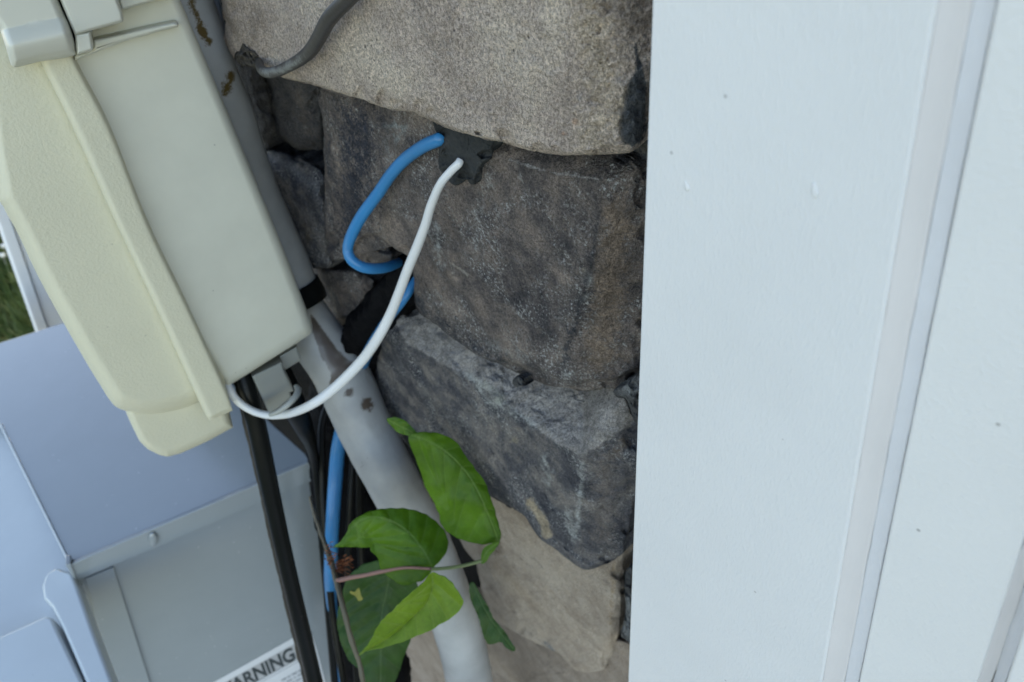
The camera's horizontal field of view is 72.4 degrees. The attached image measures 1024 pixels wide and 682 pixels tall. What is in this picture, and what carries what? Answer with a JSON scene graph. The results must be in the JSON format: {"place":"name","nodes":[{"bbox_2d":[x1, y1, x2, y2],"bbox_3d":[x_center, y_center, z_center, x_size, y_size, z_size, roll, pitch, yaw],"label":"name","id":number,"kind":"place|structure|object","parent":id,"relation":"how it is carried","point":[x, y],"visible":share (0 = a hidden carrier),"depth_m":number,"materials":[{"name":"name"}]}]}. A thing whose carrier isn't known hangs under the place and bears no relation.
{"place":"outdoors","nodes":[
{"label":"outdoors","id":0,"kind":"place"},
{"bbox_2d":[0,234,34,342],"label":"grass","id":1,"kind":"structure","parent":0,"point":[14,310],"depth_m":2.80,"materials":[{"name":"green plant"}]},
{"label":"ground","id":2,"kind":"structure","parent":0,"visible":0},
{"bbox_2d":[0,253,13,280],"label":"wildflower","id":3,"kind":"object","parent":2,"relation":"on","point":[2,255],"visible":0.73,"depth_m":3.00,"materials":[{"name":"white plant"}]},
{"bbox_2d":[219,0,652,681],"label":"stone wall","id":4,"kind":"structure","parent":2,"relation":"on","point":[509,360],"depth_m":0.34,"materials":[{"name":"stone"}]},
{"bbox_2d":[0,0,311,456],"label":"utility box","id":5,"kind":"object","parent":4,"relation":"attached to","point":[133,204],"visible":1,"depth_m":0.37,"materials":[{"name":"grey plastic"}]},
{"bbox_2d":[233,372,322,681],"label":"black cable","id":6,"kind":"object","parent":5,"relation":"hanging from","point":[247,393],"visible":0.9,"depth_m":0.51,"materials":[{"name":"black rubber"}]},
{"bbox_2d":[280,367,338,681],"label":"black cable","id":7,"kind":"object","parent":5,"relation":"hanging from","point":[302,425],"visible":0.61,"depth_m":0.65,"materials":[{"name":"black plastic"}]},
{"bbox_2d":[0,323,330,681],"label":"meter box","id":8,"kind":"object","parent":4,"relation":"attached to","point":[126,555],"visible":0.84,"depth_m":0.75,"materials":[{"name":"grey metal"}]},
{"bbox_2d":[214,0,224,28],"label":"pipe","id":9,"kind":"object","parent":4,"relation":"attached to","point":[218,5],"visible":0.05,"depth_m":0.48,"materials":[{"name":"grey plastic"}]},
{"bbox_2d":[255,0,358,77],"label":"grey cable","id":10,"kind":"object","parent":4,"relation":"attached to","point":[334,13],"visible":1,"depth_m":0.29,"materials":[{"name":"grey plastic"}]},
{"bbox_2d":[318,406,346,681],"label":"black cable","id":11,"kind":"object","parent":4,"relation":"attached to","point":[323,506],"visible":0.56,"depth_m":0.67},
{"bbox_2d":[180,0,492,681],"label":"conduit","id":12,"kind":"object","parent":4,"relation":"attached to","point":[373,444],"visible":0.56,"depth_m":0.52,"materials":[{"name":"grey plastic"}]},
{"bbox_2d":[225,158,463,418],"bbox_3d":[-0.103,-0.018,0.389,0.197,0.198,0.023,7,42,16],"label":"white cable","id":13,"kind":"object","parent":4,"relation":"attached to","point":[349,373],"visible":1,"depth_m":0.39,"materials":[{"name":"white plastic"}]},
{"bbox_2d":[344,460,360,681],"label":"black cable","id":14,"kind":"object","parent":4,"relation":"attached to","point":[350,495],"visible":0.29,"depth_m":0.63,"materials":[{"name":"black rubber"}]},
{"bbox_2d":[305,253,416,681],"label":"cable sleeve","id":15,"kind":"object","parent":4,"relation":"attached to","point":[364,319],"visible":0.23,"depth_m":0.54,"materials":[{"name":"black plastic"}]},
{"bbox_2d":[356,471,365,566],"bbox_3d":[-0.131,0.154,0.597,0.143,0.485,0.123,-35,47,-29],"label":"black cable","id":16,"kind":"object","parent":4,"relation":"attached to","point":[360,509],"visible":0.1,"depth_m":0.66,"materials":[{"name":"plastic"}]},
{"bbox_2d":[324,276,413,681],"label":"blue cable","id":17,"kind":"object","parent":4,"relation":"attached to","point":[336,467],"visible":0.32,"depth_m":0.62,"materials":[{"name":"blue plastic"}]},
{"bbox_2d":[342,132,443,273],"bbox_3d":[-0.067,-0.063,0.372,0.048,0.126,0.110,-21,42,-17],"label":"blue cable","id":18,"kind":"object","parent":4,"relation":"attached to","point":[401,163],"visible":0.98,"depth_m":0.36,"materials":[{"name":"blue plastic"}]},
{"bbox_2d":[309,417,514,681],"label":"vine","id":19,"kind":"object","parent":4,"relation":"attached to","point":[389,608],"visible":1,"depth_m":0.47,"materials":[{"name":"green plant"}]},
{"bbox_2d":[628,0,937,681],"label":"trim board","id":20,"kind":"object","parent":4,"relation":"attached to","point":[781,136],"depth_m":0.18,"materials":[{"name":"white paint"}]},
{"bbox_2d":[845,0,1023,681],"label":"siding","id":21,"kind":"object","parent":20,"relation":"attached to","point":[942,597],"visible":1,"depth_m":0.16,"materials":[{"name":"white paint"}]},
{"bbox_2d":[822,0,972,681],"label":"caulk strip","id":22,"kind":"object","parent":21,"relation":"attached to","point":[951,22],"visible":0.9,"depth_m":0.15,"materials":[{"name":"white plastic"}]},
{"label":"path","id":23,"kind":"structure","parent":2,"relation":"on","visible":0},
{"bbox_2d":[0,202,62,331],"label":"corner post","id":24,"kind":"object","parent":23,"relation":"on","point":[42,311],"visible":0.08,"depth_m":1.13,"materials":[{"name":"white paint"}]}
]}

